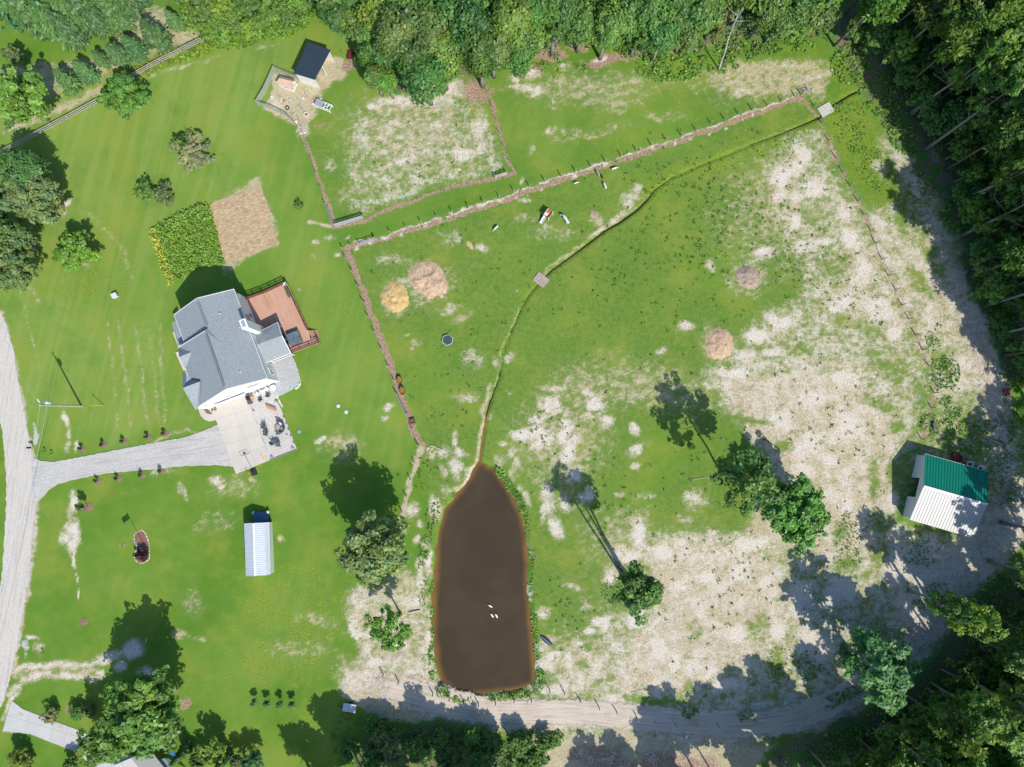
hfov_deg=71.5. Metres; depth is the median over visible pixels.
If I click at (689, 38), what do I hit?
leafy tree
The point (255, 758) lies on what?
tree
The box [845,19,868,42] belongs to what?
young tree
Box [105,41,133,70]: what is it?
conifer
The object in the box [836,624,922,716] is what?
tall tree
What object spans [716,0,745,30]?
leafy tree
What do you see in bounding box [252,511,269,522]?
car
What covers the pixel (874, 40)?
young tree
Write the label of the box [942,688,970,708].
young tree
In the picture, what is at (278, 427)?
fire pit
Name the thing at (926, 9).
pine tree
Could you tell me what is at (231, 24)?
tree
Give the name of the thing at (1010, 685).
young tree
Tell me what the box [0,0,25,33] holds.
conifer
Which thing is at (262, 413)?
gravel patio
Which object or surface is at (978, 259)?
young tree
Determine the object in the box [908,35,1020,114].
tall tree
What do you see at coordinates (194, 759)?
tree
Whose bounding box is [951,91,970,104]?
young tree
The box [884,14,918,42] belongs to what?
young tree
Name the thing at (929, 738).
young tree
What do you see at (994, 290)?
young tree
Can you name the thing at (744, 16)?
leafy tree
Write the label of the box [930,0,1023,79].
pine tree
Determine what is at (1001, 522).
tall tree
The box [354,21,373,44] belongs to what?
leafy tree
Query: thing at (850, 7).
pine tree
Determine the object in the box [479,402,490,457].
stream water
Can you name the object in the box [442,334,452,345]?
trough
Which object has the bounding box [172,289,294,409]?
farmhouse
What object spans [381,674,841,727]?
wire fence
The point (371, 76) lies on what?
leafy tree
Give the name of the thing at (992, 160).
young tree
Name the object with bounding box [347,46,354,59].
garden cart
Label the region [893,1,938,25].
tall tree
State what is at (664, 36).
leafy tree
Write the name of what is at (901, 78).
young tree
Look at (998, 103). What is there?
pine tree
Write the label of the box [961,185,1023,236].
tall tree
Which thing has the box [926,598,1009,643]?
tall tree
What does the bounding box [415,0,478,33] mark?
leafy tree
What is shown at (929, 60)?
young tree
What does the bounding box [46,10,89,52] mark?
conifer
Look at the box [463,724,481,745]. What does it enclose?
young tree
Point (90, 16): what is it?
conifer
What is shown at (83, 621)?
mulch ring
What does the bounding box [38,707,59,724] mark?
shrub
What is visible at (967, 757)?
young tree
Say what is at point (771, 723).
dirt track
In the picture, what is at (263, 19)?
tree
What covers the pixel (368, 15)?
leafy tree
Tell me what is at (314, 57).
field shed
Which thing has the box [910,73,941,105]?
young tree
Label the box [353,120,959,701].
pasture weeds
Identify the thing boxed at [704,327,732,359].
hay pile
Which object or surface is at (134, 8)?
conifer
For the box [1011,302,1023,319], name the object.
young tree
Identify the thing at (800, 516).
leafy tree
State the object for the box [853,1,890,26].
young tree
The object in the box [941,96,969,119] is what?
young tree
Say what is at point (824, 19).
leafy tree
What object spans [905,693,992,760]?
tree
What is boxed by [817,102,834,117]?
footbridge
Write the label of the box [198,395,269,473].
concrete driveway
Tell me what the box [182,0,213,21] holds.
tree
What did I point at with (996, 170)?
young tree
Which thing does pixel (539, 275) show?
footbridge
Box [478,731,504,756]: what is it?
young tree
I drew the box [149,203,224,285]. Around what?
vegetable plants
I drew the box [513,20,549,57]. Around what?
leafy tree
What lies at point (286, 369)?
gravel patio
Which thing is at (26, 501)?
power line
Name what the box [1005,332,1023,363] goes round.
young tree
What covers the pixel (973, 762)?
tall tree
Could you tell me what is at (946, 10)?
tall tree
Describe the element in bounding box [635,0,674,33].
leafy tree
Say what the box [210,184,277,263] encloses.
ploughed plot
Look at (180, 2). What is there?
tree
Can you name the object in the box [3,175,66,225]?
leafy tree
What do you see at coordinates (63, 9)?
conifer
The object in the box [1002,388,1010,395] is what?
ride on toy
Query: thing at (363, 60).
leafy tree
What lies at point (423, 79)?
leafy tree
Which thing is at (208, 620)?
ground
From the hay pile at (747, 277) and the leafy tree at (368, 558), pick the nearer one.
the leafy tree at (368, 558)
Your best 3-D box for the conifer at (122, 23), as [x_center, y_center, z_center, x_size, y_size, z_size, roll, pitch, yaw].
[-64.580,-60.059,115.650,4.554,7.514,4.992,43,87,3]
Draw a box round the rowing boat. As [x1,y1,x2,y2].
[540,635,552,645]
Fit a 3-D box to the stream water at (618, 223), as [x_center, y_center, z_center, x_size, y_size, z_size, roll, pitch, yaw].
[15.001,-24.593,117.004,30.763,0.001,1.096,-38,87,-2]
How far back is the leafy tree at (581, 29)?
108.07 m
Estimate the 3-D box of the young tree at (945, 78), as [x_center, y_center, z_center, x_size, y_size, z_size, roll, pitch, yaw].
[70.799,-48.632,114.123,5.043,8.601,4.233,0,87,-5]
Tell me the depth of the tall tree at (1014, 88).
100.33 m
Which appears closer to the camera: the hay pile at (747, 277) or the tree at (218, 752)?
the tree at (218, 752)
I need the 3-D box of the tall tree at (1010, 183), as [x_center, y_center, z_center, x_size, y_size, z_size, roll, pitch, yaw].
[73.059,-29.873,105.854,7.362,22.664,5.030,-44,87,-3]
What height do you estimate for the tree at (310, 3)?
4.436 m
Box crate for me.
[932,423,937,428]
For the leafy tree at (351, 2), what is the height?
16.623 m
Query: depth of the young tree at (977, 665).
107.15 m
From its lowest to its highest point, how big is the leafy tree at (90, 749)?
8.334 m
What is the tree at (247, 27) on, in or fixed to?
on the ground
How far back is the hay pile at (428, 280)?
116.08 m
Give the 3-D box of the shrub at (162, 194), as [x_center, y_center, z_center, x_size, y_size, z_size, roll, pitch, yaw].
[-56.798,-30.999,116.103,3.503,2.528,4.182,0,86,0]
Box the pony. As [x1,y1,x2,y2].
[560,214,568,222]
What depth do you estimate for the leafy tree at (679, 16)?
107.76 m
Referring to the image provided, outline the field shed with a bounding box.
[294,42,333,88]
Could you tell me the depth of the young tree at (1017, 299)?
110.59 m
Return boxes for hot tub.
[286,330,302,345]
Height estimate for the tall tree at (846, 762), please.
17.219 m
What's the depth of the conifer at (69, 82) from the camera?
116.39 m
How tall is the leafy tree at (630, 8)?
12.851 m
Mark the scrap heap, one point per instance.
(998, 373)
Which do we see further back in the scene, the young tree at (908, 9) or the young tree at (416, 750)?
the young tree at (908, 9)
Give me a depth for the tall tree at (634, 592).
95.74 m
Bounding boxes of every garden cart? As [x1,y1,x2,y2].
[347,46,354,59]
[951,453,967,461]
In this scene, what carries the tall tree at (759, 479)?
on the ground
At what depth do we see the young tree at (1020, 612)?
110.21 m
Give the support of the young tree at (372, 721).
on the ground
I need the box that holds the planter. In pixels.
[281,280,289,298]
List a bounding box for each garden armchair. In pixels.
[966,461,975,466]
[977,464,985,469]
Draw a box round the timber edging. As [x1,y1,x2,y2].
[280,407,296,448]
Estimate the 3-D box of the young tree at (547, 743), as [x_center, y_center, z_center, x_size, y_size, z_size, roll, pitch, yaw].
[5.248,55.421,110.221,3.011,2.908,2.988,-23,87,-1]
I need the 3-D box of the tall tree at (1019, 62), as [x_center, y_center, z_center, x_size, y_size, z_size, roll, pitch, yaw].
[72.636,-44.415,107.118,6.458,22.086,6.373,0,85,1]
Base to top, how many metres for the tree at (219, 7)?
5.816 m
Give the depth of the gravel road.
113.84 m
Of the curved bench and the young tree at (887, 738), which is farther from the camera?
the curved bench
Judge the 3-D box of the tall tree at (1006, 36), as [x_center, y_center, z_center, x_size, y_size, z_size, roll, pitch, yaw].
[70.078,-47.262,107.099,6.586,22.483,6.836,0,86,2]
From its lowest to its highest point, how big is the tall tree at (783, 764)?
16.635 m
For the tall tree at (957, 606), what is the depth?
100.82 m
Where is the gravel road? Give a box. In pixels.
[0,310,34,706]
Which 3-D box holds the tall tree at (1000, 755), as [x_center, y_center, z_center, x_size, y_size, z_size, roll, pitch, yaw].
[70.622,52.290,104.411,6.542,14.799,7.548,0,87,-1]
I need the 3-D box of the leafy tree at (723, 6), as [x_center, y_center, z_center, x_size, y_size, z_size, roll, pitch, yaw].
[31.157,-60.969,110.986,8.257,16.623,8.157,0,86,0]
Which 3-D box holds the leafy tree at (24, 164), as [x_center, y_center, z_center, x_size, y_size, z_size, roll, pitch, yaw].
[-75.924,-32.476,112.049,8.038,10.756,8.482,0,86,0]
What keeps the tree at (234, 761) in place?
on the ground
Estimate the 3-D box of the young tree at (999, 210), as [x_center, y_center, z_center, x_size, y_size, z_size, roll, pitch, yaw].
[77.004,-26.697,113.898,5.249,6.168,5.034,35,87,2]
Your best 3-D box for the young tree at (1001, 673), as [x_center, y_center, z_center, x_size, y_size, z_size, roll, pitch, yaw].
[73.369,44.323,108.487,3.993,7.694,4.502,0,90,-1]
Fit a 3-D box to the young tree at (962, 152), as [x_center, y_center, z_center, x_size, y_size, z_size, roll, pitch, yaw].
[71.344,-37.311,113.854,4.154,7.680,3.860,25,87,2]
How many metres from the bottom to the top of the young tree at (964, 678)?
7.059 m
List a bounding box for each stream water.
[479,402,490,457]
[486,293,530,416]
[534,176,674,288]
[751,91,856,144]
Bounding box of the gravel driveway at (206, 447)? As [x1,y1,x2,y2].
[31,425,232,504]
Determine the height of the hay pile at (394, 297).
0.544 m
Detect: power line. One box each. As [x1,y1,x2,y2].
[0,408,39,625]
[0,410,46,598]
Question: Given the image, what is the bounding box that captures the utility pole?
[37,399,81,406]
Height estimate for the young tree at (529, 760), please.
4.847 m
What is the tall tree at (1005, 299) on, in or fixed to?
on the ground
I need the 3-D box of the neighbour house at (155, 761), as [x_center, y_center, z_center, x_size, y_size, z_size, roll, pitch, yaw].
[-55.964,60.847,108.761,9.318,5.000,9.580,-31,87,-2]
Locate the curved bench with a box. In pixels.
[275,420,284,434]
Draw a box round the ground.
[0,0,1023,766]
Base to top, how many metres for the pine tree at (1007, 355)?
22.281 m
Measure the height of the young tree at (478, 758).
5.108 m
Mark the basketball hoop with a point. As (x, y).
(253, 472)
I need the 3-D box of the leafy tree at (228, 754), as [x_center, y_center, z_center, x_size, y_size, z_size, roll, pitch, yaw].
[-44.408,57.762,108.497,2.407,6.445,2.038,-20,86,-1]
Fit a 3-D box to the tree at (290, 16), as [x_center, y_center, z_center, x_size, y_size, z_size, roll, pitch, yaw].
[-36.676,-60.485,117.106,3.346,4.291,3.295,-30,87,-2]
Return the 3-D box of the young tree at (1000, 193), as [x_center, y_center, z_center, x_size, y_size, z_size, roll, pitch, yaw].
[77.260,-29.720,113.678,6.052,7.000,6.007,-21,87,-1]
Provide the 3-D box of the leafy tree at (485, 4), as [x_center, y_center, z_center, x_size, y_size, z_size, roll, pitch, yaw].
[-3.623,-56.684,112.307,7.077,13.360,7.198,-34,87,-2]
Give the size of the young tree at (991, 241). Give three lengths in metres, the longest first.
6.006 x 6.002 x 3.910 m
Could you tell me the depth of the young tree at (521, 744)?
108.35 m
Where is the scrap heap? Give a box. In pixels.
[996,364,1004,378]
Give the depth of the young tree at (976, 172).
111.63 m
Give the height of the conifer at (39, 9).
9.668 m
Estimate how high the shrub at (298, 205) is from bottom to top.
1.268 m
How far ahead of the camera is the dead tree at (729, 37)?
109.61 m
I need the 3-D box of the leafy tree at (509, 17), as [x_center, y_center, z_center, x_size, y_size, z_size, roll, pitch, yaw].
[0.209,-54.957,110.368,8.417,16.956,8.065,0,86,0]
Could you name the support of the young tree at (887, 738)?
on the ground
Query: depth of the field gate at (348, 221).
116.26 m
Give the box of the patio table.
[270,385,276,390]
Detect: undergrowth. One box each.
[100,0,1023,451]
[330,331,1023,766]
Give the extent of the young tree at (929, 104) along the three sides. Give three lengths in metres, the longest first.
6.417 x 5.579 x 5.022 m
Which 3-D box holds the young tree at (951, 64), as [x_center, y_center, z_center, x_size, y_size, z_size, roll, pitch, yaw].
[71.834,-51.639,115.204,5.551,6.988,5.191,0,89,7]
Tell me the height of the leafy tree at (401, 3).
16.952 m
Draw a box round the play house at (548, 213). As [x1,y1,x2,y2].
[539,208,552,223]
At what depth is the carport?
110.61 m
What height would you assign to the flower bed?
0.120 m
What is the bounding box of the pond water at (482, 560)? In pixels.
[431,458,535,693]
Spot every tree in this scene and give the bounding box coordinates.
[0,63,52,131]
[0,147,53,192]
[0,173,29,222]
[0,210,8,218]
[0,218,39,261]
[0,247,42,291]
[1,44,27,67]
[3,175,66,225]
[50,229,102,271]
[62,757,77,766]
[75,715,115,766]
[94,665,183,763]
[95,70,150,120]
[174,0,200,5]
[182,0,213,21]
[188,752,204,766]
[196,7,219,33]
[196,737,226,766]
[205,19,230,41]
[208,0,242,21]
[220,10,242,36]
[229,752,243,766]
[232,0,261,25]
[237,17,261,39]
[240,749,264,766]
[252,9,274,32]
[257,0,285,21]
[276,3,301,26]
[282,0,311,13]
[302,0,317,8]
[309,0,341,8]
[316,0,351,37]
[333,509,411,584]
[335,2,363,43]
[338,737,360,764]
[342,0,361,9]
[354,0,388,30]
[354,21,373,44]
[355,42,373,68]
[359,30,395,73]
[360,743,384,766]
[362,715,380,734]
[363,62,387,96]
[363,603,412,652]
[370,720,391,751]
[373,2,416,59]
[377,68,399,98]
[380,0,423,22]
[380,728,408,764]
[392,33,432,70]
[395,52,448,106]
[403,0,459,51]
[407,734,427,763]
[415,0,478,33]
[420,31,463,91]
[433,744,462,766]
[446,0,492,73]
[463,33,498,88]
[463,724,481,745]
[467,744,496,766]
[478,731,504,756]
[480,0,491,22]
[483,19,513,78]
[490,0,537,48]
[497,47,535,77]
[508,731,535,757]
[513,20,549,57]
[515,746,542,766]
[526,0,552,36]
[537,733,557,751]
[543,3,575,55]
[544,0,584,46]
[566,0,602,53]
[583,0,619,26]
[589,0,627,60]
[608,559,665,625]
[619,0,649,45]
[622,22,649,57]
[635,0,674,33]
[646,17,682,61]
[665,0,693,26]
[670,0,691,11]
[670,18,701,53]
[682,0,725,35]
[704,4,734,40]
[708,447,788,517]
[715,0,735,11]
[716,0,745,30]
[719,3,750,68]
[730,0,776,22]
[735,1,759,31]
[747,0,789,39]
[755,3,797,42]
[759,472,831,557]
[779,759,811,766]
[786,0,817,30]
[788,23,815,42]
[798,1,842,34]
[806,0,842,12]
[809,749,850,766]
[832,0,909,46]
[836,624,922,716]
[845,0,856,13]
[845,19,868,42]
[850,747,870,766]
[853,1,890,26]
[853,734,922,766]
[860,20,895,54]
[871,725,912,753]
[878,723,949,766]
[879,26,922,65]
[883,713,925,758]
[884,0,982,65]
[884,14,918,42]
[892,50,918,74]
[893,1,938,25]
[893,60,922,89]
[900,2,917,20]
[902,0,1012,90]
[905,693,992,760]
[906,87,944,117]
[907,588,977,624]
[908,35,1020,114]
[909,703,933,733]
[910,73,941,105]
[911,0,979,33]
[913,720,954,766]
[916,29,939,63]
[917,41,948,74]
[918,0,1008,64]
[919,109,950,135]
[919,688,945,707]
[924,66,1023,150]
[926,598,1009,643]
[927,29,943,40]
[928,688,993,744]
[928,719,962,756]
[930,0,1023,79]
[930,681,1023,752]
[936,103,977,137]
[939,54,975,79]
[939,62,974,94]
[940,19,1023,100]
[940,657,978,692]
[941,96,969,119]
[942,73,1023,147]
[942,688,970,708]
[942,738,992,766]
[943,104,1023,170]
[943,132,978,160]
[948,674,989,692]
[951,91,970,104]
[951,177,989,205]
[952,669,1023,729]
[953,162,989,184]
[954,122,986,146]
[957,153,1023,203]
[957,190,994,224]
[957,656,996,689]
[960,65,993,93]
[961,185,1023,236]
[961,743,989,765]
[963,145,990,167]
[963,631,1023,678]
[967,207,1000,234]
[967,233,1023,278]
[968,247,1001,277]
[969,271,1016,303]
[970,47,1023,105]
[970,232,1003,266]
[971,85,991,106]
[971,181,1017,212]
[977,641,1006,670]
[979,159,1018,192]
[979,196,1012,227]
[981,653,1023,697]
[981,758,1023,766]
[983,261,1023,289]
[984,208,1023,234]
[985,145,1019,178]
[985,662,1013,691]
[985,727,1023,766]
[986,293,1023,306]
[987,558,1023,588]
[987,612,1023,643]
[988,150,1023,184]
[988,309,1022,342]
[990,671,1021,710]
[994,176,1023,204]
[994,327,1023,335]
[995,235,1023,268]
[998,218,1023,240]
[998,520,1023,527]
[1002,352,1023,356]
[1002,625,1023,640]
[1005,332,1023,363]
[1006,277,1023,304]
[1008,197,1023,220]
[1008,608,1023,627]
[1010,350,1023,368]
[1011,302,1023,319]
[1015,368,1023,386]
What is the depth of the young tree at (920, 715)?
106.46 m
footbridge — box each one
[533,272,548,287]
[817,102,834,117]
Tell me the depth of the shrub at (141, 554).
112.09 m
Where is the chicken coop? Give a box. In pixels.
[276,76,296,91]
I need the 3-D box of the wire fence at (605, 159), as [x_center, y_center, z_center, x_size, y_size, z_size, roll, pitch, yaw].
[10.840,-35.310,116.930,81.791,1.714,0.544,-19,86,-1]
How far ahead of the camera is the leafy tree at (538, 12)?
105.91 m
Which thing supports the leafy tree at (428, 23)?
on the ground
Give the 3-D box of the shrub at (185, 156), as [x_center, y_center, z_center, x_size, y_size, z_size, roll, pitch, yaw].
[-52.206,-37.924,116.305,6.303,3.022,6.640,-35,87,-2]
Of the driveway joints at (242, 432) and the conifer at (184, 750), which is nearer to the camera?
the conifer at (184, 750)
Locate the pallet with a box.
[298,121,306,127]
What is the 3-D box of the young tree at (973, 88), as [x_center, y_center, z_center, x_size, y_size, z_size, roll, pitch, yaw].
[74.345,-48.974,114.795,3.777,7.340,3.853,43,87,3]
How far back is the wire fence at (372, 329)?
115.12 m
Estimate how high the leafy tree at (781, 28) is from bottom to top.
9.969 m
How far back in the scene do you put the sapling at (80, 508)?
111.56 m
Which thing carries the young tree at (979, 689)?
on the ground
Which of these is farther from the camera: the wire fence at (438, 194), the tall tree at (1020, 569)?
the wire fence at (438, 194)
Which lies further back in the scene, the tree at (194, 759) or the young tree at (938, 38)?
the young tree at (938, 38)
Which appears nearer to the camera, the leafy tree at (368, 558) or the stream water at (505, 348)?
the leafy tree at (368, 558)
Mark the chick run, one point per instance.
(319, 101)
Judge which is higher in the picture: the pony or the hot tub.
the pony
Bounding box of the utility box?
[110,292,118,298]
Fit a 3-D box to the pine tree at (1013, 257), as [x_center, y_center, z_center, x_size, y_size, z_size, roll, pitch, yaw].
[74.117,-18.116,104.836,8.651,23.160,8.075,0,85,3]
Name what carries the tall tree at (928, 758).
on the ground
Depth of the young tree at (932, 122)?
113.12 m
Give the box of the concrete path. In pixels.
[3,701,133,766]
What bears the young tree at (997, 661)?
on the ground
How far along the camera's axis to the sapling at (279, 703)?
110.38 m
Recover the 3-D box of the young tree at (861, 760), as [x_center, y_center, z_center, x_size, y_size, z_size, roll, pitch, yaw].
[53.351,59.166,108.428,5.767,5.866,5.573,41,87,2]
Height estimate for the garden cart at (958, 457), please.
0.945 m
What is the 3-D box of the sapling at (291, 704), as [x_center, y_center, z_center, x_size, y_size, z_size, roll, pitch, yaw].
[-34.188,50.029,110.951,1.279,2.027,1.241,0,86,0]
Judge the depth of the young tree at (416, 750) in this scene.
107.43 m
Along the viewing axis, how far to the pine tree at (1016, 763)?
98.36 m
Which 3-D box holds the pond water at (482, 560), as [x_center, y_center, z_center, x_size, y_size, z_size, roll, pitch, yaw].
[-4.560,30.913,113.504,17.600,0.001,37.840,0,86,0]
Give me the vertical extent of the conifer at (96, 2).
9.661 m
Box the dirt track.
[363,283,1016,739]
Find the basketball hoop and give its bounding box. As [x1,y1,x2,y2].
[241,465,257,475]
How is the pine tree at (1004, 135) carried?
on the ground
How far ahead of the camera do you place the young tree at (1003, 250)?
111.20 m
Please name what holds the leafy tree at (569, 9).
on the ground
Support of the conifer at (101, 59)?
on the ground
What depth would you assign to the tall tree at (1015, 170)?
104.86 m
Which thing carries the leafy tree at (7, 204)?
on the ground
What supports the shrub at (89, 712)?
on the ground
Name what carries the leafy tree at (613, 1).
on the ground
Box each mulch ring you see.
[80,618,87,624]
[84,502,92,511]
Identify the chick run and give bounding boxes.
[314,99,332,112]
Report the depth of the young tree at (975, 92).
113.54 m
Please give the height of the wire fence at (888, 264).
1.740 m
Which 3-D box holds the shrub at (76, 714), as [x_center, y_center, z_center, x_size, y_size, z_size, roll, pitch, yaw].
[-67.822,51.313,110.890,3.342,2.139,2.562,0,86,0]
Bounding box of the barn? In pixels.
[902,454,988,537]
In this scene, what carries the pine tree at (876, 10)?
on the ground
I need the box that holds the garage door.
[216,393,247,403]
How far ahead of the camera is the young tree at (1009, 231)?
111.04 m
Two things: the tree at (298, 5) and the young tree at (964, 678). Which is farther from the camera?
the tree at (298, 5)
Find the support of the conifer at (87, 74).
on the ground
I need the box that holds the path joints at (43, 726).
[7,712,76,744]
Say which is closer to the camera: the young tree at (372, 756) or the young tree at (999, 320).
the young tree at (372, 756)
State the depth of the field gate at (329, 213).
115.95 m
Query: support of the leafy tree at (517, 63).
on the ground
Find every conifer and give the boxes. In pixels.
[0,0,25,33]
[6,0,45,42]
[27,0,82,52]
[41,0,83,26]
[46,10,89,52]
[52,66,82,96]
[63,0,113,40]
[70,59,101,86]
[90,49,112,70]
[91,0,130,28]
[99,0,136,36]
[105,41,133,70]
[114,0,153,21]
[120,35,148,63]
[138,18,174,54]
[164,10,185,32]
[168,739,192,766]
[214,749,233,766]
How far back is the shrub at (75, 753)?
110.49 m
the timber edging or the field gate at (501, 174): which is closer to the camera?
the timber edging
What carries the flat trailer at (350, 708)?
on the ground
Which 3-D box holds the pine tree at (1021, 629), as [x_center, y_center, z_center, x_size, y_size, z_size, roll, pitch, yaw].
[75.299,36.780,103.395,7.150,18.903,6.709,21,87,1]
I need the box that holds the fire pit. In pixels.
[274,424,280,430]
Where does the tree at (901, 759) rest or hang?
on the ground
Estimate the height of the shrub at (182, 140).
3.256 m
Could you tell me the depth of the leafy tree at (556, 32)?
110.15 m
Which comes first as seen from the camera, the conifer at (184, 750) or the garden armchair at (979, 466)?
the conifer at (184, 750)
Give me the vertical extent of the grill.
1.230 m
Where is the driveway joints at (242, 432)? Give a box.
[218,405,265,464]
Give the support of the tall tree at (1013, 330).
on the ground
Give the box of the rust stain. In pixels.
[259,453,267,459]
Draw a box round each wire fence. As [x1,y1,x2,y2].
[255,65,299,130]
[341,87,811,248]
[342,248,417,445]
[366,173,507,213]
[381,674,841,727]
[813,102,941,439]
[857,536,905,658]
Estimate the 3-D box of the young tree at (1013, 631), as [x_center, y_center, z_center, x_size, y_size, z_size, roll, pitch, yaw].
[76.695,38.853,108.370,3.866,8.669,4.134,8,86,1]
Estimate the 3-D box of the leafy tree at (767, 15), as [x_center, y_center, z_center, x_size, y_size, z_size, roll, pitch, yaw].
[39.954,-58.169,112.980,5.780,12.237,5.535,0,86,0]
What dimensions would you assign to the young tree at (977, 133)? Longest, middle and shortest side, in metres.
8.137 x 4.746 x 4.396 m
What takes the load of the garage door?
in the farmhouse
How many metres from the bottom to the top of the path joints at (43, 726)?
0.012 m
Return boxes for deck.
[245,282,319,352]
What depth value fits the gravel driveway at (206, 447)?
114.34 m
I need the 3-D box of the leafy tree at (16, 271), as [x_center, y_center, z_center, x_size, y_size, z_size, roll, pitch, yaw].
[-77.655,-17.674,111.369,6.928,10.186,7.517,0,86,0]
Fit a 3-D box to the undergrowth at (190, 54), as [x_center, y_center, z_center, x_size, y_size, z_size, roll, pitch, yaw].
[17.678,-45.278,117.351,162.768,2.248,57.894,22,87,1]
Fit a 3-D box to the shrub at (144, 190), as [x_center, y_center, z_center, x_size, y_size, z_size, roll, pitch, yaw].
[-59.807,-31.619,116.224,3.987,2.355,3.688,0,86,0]
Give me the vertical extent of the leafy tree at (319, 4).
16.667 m
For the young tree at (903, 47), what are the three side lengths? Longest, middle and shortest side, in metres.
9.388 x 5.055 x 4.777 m
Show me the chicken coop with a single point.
(285, 83)
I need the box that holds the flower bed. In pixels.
[134,530,149,562]
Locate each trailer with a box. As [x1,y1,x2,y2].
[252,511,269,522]
[338,701,355,712]
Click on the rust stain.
(263, 456)
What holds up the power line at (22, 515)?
attached to the utility pole
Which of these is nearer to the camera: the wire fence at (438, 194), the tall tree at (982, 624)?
the tall tree at (982, 624)
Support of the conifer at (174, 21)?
on the ground
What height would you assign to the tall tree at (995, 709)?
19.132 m
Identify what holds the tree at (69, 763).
on the ground
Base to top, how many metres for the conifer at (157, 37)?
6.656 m
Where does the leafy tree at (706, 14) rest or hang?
on the ground
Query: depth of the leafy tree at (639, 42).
111.57 m
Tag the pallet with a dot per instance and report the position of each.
(302, 125)
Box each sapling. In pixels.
[74,502,85,512]
[250,698,257,706]
[262,700,270,706]
[276,700,282,707]
[288,701,295,708]
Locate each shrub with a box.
[6,746,34,766]
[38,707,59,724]
[67,704,84,720]
[73,750,83,760]
[81,703,95,718]
[132,177,155,200]
[132,547,148,564]
[153,181,174,206]
[168,130,215,173]
[171,134,190,151]
[294,199,303,208]
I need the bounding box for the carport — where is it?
[244,522,273,575]
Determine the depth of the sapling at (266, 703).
110.36 m
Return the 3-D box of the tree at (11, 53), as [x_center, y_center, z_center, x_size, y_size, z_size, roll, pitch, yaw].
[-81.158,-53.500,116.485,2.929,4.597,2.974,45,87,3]
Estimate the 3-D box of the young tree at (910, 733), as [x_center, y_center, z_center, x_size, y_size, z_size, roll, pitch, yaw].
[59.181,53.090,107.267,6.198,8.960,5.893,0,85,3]
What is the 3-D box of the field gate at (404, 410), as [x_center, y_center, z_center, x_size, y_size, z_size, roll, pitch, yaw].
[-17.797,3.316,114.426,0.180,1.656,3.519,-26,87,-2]
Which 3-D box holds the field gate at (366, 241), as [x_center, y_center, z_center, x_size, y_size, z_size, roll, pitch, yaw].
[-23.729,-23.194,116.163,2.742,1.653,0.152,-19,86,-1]
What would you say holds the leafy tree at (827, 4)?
on the ground
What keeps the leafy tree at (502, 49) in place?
on the ground
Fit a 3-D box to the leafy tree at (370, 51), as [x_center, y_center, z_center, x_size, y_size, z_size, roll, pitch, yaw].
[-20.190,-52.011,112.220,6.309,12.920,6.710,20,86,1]
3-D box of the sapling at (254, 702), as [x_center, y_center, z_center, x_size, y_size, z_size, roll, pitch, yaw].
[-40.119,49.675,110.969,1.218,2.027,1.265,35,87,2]
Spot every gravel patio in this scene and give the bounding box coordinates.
[245,391,295,458]
[248,356,298,404]
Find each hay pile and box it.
[380,281,408,312]
[408,261,448,298]
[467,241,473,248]
[590,210,598,217]
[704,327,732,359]
[734,266,760,289]
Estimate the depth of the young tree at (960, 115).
111.58 m
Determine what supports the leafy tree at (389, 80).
on the ground
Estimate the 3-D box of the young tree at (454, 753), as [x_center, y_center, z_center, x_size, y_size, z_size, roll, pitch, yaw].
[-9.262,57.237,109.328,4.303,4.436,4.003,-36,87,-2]
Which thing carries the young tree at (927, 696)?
on the ground
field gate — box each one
[324,203,333,223]
[333,215,363,226]
[358,237,374,244]
[396,394,406,413]
[494,171,506,177]
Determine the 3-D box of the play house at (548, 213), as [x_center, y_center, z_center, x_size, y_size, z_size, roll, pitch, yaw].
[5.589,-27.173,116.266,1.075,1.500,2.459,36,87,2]
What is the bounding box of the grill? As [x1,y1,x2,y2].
[245,395,253,403]
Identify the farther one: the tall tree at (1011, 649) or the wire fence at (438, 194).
the wire fence at (438, 194)
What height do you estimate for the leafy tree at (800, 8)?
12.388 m
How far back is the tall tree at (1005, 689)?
97.94 m
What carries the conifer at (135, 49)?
on the ground
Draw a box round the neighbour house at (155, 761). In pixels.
[111,753,172,766]
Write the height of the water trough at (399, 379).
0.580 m
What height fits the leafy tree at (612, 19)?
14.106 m
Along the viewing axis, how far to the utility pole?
108.33 m
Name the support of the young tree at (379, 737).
on the ground
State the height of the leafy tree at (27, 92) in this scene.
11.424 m
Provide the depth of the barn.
110.44 m
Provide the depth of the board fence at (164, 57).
117.91 m
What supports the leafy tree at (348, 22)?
on the ground
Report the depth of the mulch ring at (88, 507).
113.87 m
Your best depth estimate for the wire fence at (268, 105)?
117.24 m
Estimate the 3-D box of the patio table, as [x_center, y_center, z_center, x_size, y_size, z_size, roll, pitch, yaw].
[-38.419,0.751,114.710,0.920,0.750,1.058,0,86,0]
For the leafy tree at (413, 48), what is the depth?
105.38 m
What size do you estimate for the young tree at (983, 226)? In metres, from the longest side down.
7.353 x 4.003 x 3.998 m
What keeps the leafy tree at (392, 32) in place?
on the ground
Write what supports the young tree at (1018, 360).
on the ground
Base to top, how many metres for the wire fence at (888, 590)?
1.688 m
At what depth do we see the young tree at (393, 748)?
106.60 m
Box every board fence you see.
[0,99,96,150]
[126,38,202,76]
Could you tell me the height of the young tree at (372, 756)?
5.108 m
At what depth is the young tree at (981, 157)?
112.77 m
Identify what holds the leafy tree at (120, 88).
on the ground
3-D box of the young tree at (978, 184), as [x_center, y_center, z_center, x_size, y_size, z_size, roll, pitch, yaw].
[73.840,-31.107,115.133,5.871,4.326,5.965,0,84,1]

